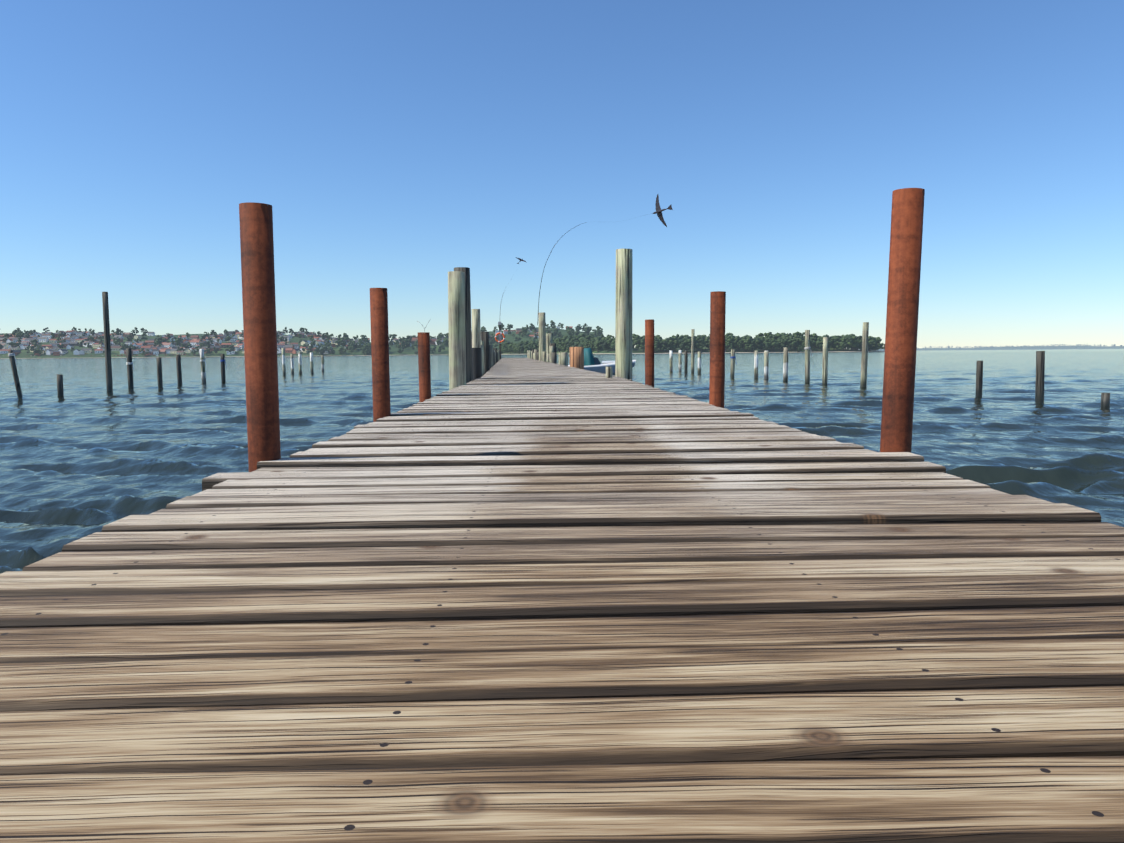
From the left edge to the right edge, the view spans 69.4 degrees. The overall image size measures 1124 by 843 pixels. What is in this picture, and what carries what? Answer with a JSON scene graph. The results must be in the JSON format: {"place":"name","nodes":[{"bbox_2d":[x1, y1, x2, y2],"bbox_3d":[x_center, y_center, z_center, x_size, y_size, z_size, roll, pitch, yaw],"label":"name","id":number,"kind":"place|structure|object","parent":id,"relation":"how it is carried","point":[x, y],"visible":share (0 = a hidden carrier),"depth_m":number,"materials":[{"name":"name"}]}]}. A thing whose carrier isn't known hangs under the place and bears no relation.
{"place":"outdoors","nodes":[
{"label":"outdoors","id":0,"kind":"place"},
{"bbox_2d":[0,355,370,358],"bbox_3d":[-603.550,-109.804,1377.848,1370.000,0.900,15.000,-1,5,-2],"label":"shoreline","id":1,"kind":"structure","parent":0,"point":[225,356],"depth_m":1379.32,"materials":[{"name":"beige"}]},
{"bbox_2d":[0,327,599,357],"bbox_3d":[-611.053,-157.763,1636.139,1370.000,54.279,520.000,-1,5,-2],"label":"shore terrain","id":2,"kind":"structure","parent":0,"point":[358,351],"depth_m":1407.22,"materials":[{"name":"green plant"}]},
{"bbox_2d":[0,330,369,355],"bbox_3d":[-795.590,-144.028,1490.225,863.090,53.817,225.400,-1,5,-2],"label":"shore houses","id":3,"kind":"structure","parent":2,"relation":"on","point":[75,339],"depth_m":1442.46,"materials":[{"name":"white"}]},
{"bbox_2d":[0,320,602,355],"bbox_3d":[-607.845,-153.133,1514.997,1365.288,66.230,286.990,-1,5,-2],"label":"shore trees","id":4,"kind":"object","parent":2,"relation":"on","point":[365,347],"visible":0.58,"depth_m":1461.46,"materials":[{"name":"green plant"}]},
{"bbox_2d":[343,326,572,346],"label":"shore houses","id":5,"kind":"structure","parent":2,"relation":"on","point":[434,342],"depth_m":1524.75,"materials":[{"name":"white"}]},
{"bbox_2d":[0,349,1123,573],"bbox_3d":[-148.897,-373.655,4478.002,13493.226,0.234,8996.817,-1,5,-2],"label":"water","id":6,"kind":"structure","parent":0,"point":[86,455],"depth_m":14.28,"materials":[{"name":"blue liquid"}]},
{"bbox_2d":[8,350,22,397],"bbox_3d":[-14.725,-0.467,22.128,0.540,2.931,0.128,-1,5,-2],"label":"mooring pile","id":7,"kind":"object","parent":6,"relation":"in","point":[16,377],"visible":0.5,"depth_m":22.02,"materials":[{"name":"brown wood"}]},
{"bbox_2d":[8,353,16,366],"bbox_3d":[-14.910,-1.665,22.009,0.207,0.372,0.167,4,6,41],"label":"rope","id":8,"kind":"object","parent":7,"relation":"attached to","point":[11,354],"visible":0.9,"depth_m":21.99,"materials":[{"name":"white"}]},
{"bbox_2d":[57,374,63,395],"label":"mooring pile","id":9,"kind":"object","parent":6,"relation":"in","point":[60,391],"visible":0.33,"depth_m":23.47,"materials":[{"name":"grey wood"}]},
{"bbox_2d":[102,292,112,390],"bbox_3d":[-14.936,-1.824,26.736,0.188,4.855,0.254,-1,5,-2],"label":"mooring pile","id":10,"kind":"object","parent":6,"relation":"in","point":[108,367],"visible":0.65,"depth_m":26.63,"materials":[{"name":"brown wood"}]},
{"bbox_2d":[126,348,133,387],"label":"mooring pile","id":11,"kind":"object","parent":6,"relation":"in","point":[129,368],"visible":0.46,"depth_m":29.46,"materials":[{"name":"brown wood"}]},
{"bbox_2d":[156,357,162,386],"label":"mooring pile","id":12,"kind":"object","parent":6,"relation":"in","point":[159,372],"visible":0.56,"depth_m":30.48,"materials":[{"name":"grey wood"}]},
{"bbox_2d":[176,354,181,384],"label":"mooring pile","id":13,"kind":"object","parent":6,"relation":"in","point":[179,370],"visible":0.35,"depth_m":32.65,"materials":[{"name":"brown wood"}]},
{"bbox_2d":[200,349,205,382],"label":"mooring pile","id":14,"kind":"object","parent":6,"relation":"in","point":[203,373],"visible":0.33,"depth_m":34.72,"materials":[{"name":"grey wood"}]},
{"bbox_2d":[220,354,225,380],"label":"mooring pile","id":15,"kind":"object","parent":6,"relation":"in","point":[223,377],"visible":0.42,"depth_m":36.31,"materials":[{"name":"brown wood"}]},
{"bbox_2d":[239,202,280,471],"bbox_3d":[-1.103,0.942,3.089,0.128,3.465,0.114,-1,5,-2],"label":"steel post","id":16,"kind":"object","parent":6,"relation":"in","point":[259,316],"visible":0.5,"depth_m":2.94,"materials":[{"name":"red metal"}]},
{"bbox_2d":[281,348,285,374],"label":"mooring pile","id":17,"kind":"object","parent":6,"relation":"in","point":[283,361],"visible":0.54,"depth_m":47.55,"materials":[{"name":"white wood"}]},
{"bbox_2d":[290,354,293,373],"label":"mooring pile","id":18,"kind":"object","parent":6,"relation":"in","point":[292,364],"visible":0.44,"depth_m":48.81,"materials":[{"name":"grey wood"}]},
{"bbox_2d":[298,352,301,373],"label":"mooring pile","id":19,"kind":"object","parent":6,"relation":"in","point":[300,363],"visible":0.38,"depth_m":50.12,"materials":[{"name":"grey wood"}]},
{"bbox_2d":[310,352,313,372],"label":"mooring pile","id":20,"kind":"object","parent":6,"relation":"in","point":[311,361],"visible":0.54,"depth_m":52.47,"materials":[{"name":"white wood"}]},
{"bbox_2d":[321,355,323,370],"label":"mooring pile","id":21,"kind":"object","parent":6,"relation":"in","point":[322,362],"visible":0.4,"depth_m":56.95,"materials":[{"name":"grey wood"}]},
{"bbox_2d":[370,288,390,421],"bbox_3d":[-1.194,0.796,5.484,0.114,3.356,0.114,-1,5,-2],"label":"steel post","id":22,"kind":"object","parent":6,"relation":"in","point":[380,349],"visible":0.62,"depth_m":5.33,"materials":[{"name":"red metal"}]},
{"bbox_2d":[418,332,430,401],"bbox_3d":[-1.311,0.704,7.933,0.126,3.131,0.114,-1,5,-2],"label":"steel post","id":23,"kind":"object","parent":6,"relation":"in","point":[424,365],"visible":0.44,"depth_m":7.78,"materials":[{"name":"red metal"}]},
{"bbox_2d":[448,271,465,389],"bbox_3d":[-1.355,-0.090,10.577,0.236,3.674,0.229,-1,5,-2],"label":"pile","id":24,"kind":"object","parent":6,"relation":"in","point":[456,326],"visible":0.46,"depth_m":10.40,"materials":[{"name":"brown wood"}]},
{"bbox_2d":[454,267,472,382],"bbox_3d":[-1.565,-0.466,13.149,0.290,3.996,0.286,-1,5,-2],"label":"pile","id":25,"kind":"object","parent":6,"relation":"in","point":[468,336],"visible":0.23,"depth_m":12.97,"materials":[{"name":"grey wood"}]},
{"bbox_2d":[471,309,480,347],"bbox_3d":[-1.622,-0.405,15.563,0.177,3.470,0.183,-1,5,-2],"label":"pile","id":26,"kind":"object","parent":6,"relation":"in","point":[476,336],"visible":0.35,"depth_m":15.38,"materials":[{"name":"grey wood"}]},
{"bbox_2d":[472,348,481,379],"bbox_3d":[-1.628,-1.048,15.507,0.200,0.720,0.200,-1,5,-2],"label":"pile wrap","id":27,"kind":"object","parent":26,"relation":"attached to","point":[477,362],"visible":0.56,"depth_m":15.42,"materials":[{"name":"black plastic"}]},
{"bbox_2d":[481,341,483,373],"bbox_3d":[-1.811,-0.492,18.139,0.186,2.615,0.186,-1,5,-2],"label":"wooden post","id":28,"kind":"object","parent":6,"relation":"in","point":[482,343],"visible":0.21,"depth_m":18.01,"materials":[{"name":"grey wood"}]},
{"bbox_2d":[481,332,489,373],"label":"pile","id":29,"kind":"object","parent":6,"relation":"in","point":[485,337],"visible":0.29,"depth_m":19.28,"materials":[{"name":"grey wood"}]},
{"bbox_2d":[489,345,490,367],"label":"wooden post","id":30,"kind":"object","parent":6,"relation":"in","point":[490,354],"visible":0.08,"depth_m":25.28,"materials":[{"name":"grey wood"}]},
{"bbox_2d":[538,312,545,360],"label":"wooden post","id":31,"kind":"object","parent":6,"relation":"in","point":[542,335],"visible":0.54,"depth_m":46.56,"materials":[{"name":"grey wood"}]},
{"bbox_2d":[537,222,585,324],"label":"fishing rod","id":32,"kind":"object","parent":31,"relation":"attached to","point":[542,274],"visible":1,"depth_m":46.43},
{"bbox_2d":[542,351,545,361],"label":"wooden post","id":33,"kind":"object","parent":6,"relation":"on","point":[544,355],"visible":0.27,"depth_m":44.27,"materials":[{"name":"grey wood"}]},
{"bbox_2d":[546,333,552,361],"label":"pile","id":34,"kind":"object","parent":6,"relation":"in","point":[549,337],"visible":0.29,"depth_m":43.64,"materials":[{"name":"grey wood"}]},
{"bbox_2d":[550,346,553,362],"bbox_3d":[-0.466,-2.131,37.253,0.208,2.660,0.215,-1,5,-2],"label":"wooden post","id":35,"kind":"object","parent":6,"relation":"in","point":[551,349],"visible":0.23,"depth_m":37.09,"materials":[{"name":"grey wood"}]},
{"bbox_2d":[549,343,555,361],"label":"dark pile","id":36,"kind":"object","parent":6,"relation":"in","point":[552,344],"visible":0.17,"depth_m":37.73,"materials":[{"name":"grey wood"}]},
{"bbox_2d":[552,352,556,363],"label":"wooden post","id":37,"kind":"object","parent":6,"relation":"in","point":[554,357],"visible":0.27,"depth_m":35.14,"materials":[{"name":"grey wood"}]},
{"bbox_2d":[559,352,567,365],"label":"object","id":38,"kind":"object","parent":6,"relation":"in","point":[563,358],"visible":0.23,"depth_m":28.77,"materials":[{"name":"grey wood"}]},
{"bbox_2d":[570,347,583,368],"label":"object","id":39,"kind":"object","parent":6,"relation":"in","point":[576,357],"visible":0.23,"depth_m":23.76,"materials":[{"name":"red wood"}]},
{"bbox_2d":[568,348,635,372],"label":"motor boat","id":40,"kind":"object","parent":6,"relation":"on","point":[591,363],"visible":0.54,"depth_m":44.38,"materials":[{"name":"white"}]},
{"bbox_2d":[606,367,612,377],"bbox_3d":[0.761,-0.646,13.097,0.118,0.482,0.122,-1,5,-2],"label":"pile stub","id":41,"kind":"object","parent":6,"relation":"in","point":[609,372],"visible":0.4,"depth_m":13.04,"materials":[{"name":"brown wood"}]},
{"bbox_2d":[615,248,631,379],"bbox_3d":[1.046,-0.719,13.798,0.311,4.349,0.319,-1,5,-2],"label":"pile","id":42,"kind":"object","parent":6,"relation":"in","point":[623,339],"visible":0.58,"depth_m":13.59,"materials":[{"name":"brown wood"}]},
{"bbox_2d":[645,319,653,387],"bbox_3d":[1.088,0.408,10.083,0.114,3.322,0.114,-1,5,-2],"label":"steel post","id":43,"kind":"object","parent":6,"relation":"in","point":[649,352],"visible":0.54,"depth_m":9.93,"materials":[{"name":"red metal"}]},
{"bbox_2d":[670,351,672,370],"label":"mooring pile","id":44,"kind":"object","parent":6,"relation":"in","point":[671,362],"visible":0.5,"depth_m":48.66,"materials":[{"name":"grey wood"}]},
{"bbox_2d":[679,350,681,370],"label":"mooring pile","id":45,"kind":"object","parent":6,"relation":"in","point":[680,360],"visible":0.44,"depth_m":47.90,"materials":[{"name":"white wood"}]},
{"bbox_2d":[684,351,687,371],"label":"mooring pile","id":46,"kind":"object","parent":6,"relation":"in","point":[686,362],"visible":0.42,"depth_m":47.10,"materials":[{"name":"grey wood"}]},
{"bbox_2d":[691,329,694,371],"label":"mooring pile","id":47,"kind":"object","parent":6,"relation":"in","point":[692,348],"visible":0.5,"depth_m":45.36,"materials":[{"name":"grey wood"}]},
{"bbox_2d":[698,352,700,373],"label":"mooring pile","id":48,"kind":"object","parent":6,"relation":"in","point":[699,362],"visible":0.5,"depth_m":42.56,"materials":[{"name":"white wood"}]},
{"bbox_2d":[709,291,725,407],"bbox_3d":[1.191,0.699,6.295,0.128,3.375,0.114,-1,5,-2],"label":"steel post","id":49,"kind":"object","parent":6,"relation":"in","point":[717,347],"visible":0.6,"depth_m":6.15,"materials":[{"name":"red metal"}]},
{"bbox_2d":[730,349,734,376],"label":"mooring pile","id":50,"kind":"object","parent":6,"relation":"in","point":[732,371],"visible":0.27,"depth_m":36.43,"materials":[{"name":"grey wood"}]},
{"bbox_2d":[754,351,757,377],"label":"mooring pile","id":51,"kind":"object","parent":6,"relation":"in","point":[755,364],"visible":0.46,"depth_m":34.63,"materials":[{"name":"white wood"}]},
{"bbox_2d":[764,351,768,378],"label":"mooring pile","id":52,"kind":"object","parent":6,"relation":"in","point":[766,364],"visible":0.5,"depth_m":33.11,"materials":[{"name":"grey wood"}]},
{"bbox_2d":[783,347,788,380],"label":"mooring pile","id":53,"kind":"object","parent":6,"relation":"in","point":[785,367],"visible":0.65,"depth_m":30.81,"materials":[{"name":"grey wood"}]},
{"bbox_2d":[805,330,809,381],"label":"mooring pile","id":54,"kind":"object","parent":6,"relation":"in","point":[807,356],"visible":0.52,"depth_m":29.20,"materials":[{"name":"grey wood"}]},
{"bbox_2d":[822,337,827,382],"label":"mooring pile","id":55,"kind":"object","parent":6,"relation":"in","point":[825,363],"visible":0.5,"depth_m":27.34,"materials":[{"name":"grey wood"}]},
{"bbox_2d":[860,322,868,386],"bbox_3d":[9.324,-1.261,25.120,0.223,3.597,0.253,-1,5,-2],"label":"mooring pile","id":56,"kind":"object","parent":6,"relation":"in","point":[864,360],"visible":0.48,"depth_m":24.97,"materials":[{"name":"grey wood"}]},
{"bbox_2d":[880,188,924,452],"bbox_3d":[1.298,0.876,3.251,0.199,3.531,0.114,-1,5,-2],"label":"steel post","id":57,"kind":"object","parent":6,"relation":"in","point":[906,232],"visible":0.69,"depth_m":3.10,"materials":[{"name":"red metal"}]},
{"bbox_2d":[975,361,982,396],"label":"mooring pile","id":58,"kind":"object","parent":6,"relation":"in","point":[979,375],"visible":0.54,"depth_m":19.19,"materials":[{"name":"grey wood"}]},
{"bbox_2d":[1035,351,1044,402],"bbox_3d":[10.018,-0.131,17.020,0.216,2.688,0.193,-1,5,-2],"label":"mooring pile","id":59,"kind":"object","parent":6,"relation":"in","point":[1040,376],"visible":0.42,"depth_m":16.91,"materials":[{"name":"grey wood"}]},
{"bbox_2d":[1100,393,1109,409],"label":"mooring pile","id":60,"kind":"object","parent":6,"relation":"in","point":[1105,401],"visible":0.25,"depth_m":14.90,"materials":[{"name":"grey wood"}]},
{"bbox_2d":[0,0,1123,348],"label":"sky","id":61,"kind":"structure","parent":0,"point":[396,146],"materials":[{"name":"blue"}]},
{"bbox_2d":[653,194,672,226],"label":"bird","id":62,"kind":"object","parent":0,"point":[658,212],"visible":1,"depth_m":42.38,"materials":[{"name":"black"}]},
{"bbox_2d":[503,346,860,353],"bbox_3d":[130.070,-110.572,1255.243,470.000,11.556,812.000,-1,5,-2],"label":"shore terrain","id":63,"kind":"structure","parent":0,"point":[640,350],"depth_m":877.17,"materials":[{"name":"green plant"}]},
{"bbox_2d":[501,331,884,353],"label":"shore trees","id":64,"kind":"object","parent":63,"relation":"on","point":[795,341],"visible":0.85,"depth_m":867.45,"materials":[{"name":"green plant"}]},
{"bbox_2d":[501,351,884,354],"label":"distant shoreline","id":65,"kind":"structure","parent":0,"point":[735,352],"depth_m":857.13,"materials":[{"name":"beige"}]},
{"bbox_2d":[871,346,1123,350],"bbox_3d":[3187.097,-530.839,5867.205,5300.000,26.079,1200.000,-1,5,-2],"label":"shore terrain","id":66,"kind":"structure","parent":0,"point":[1060,347],"depth_m":5456.98,"materials":[{"name":"green plant"}]},
{"bbox_2d":[850,344,1122,349],"bbox_3d":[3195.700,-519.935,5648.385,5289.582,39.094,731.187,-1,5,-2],"label":"shore trees","id":67,"kind":"object","parent":66,"relation":"on","point":[980,347],"visible":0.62,"depth_m":5630.86,"materials":[{"name":"green plant"}]},
{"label":"pier substructure","id":68,"kind":"structure","parent":0,"visible":0},
{"bbox_2d":[0,358,1123,842],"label":"pier deck","id":69,"kind":"structure","parent":68,"relation":"on","point":[514,600],"depth_m":1.12,"materials":[{"name":"brown wood"}]},
{"bbox_2d":[498,322,500,359],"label":"lifebuoy post","id":70,"kind":"object","parent":69,"relation":"on","point":[499,323],"visible":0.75,"depth_m":56.63,"materials":[{"name":"grey wood"}]},
{"bbox_2d":[495,332,504,342],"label":"life buoy","id":71,"kind":"object","parent":70,"relation":"attached to","point":[503,337],"visible":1,"depth_m":56.52,"materials":[{"name":"orange plastic"}]}
]}

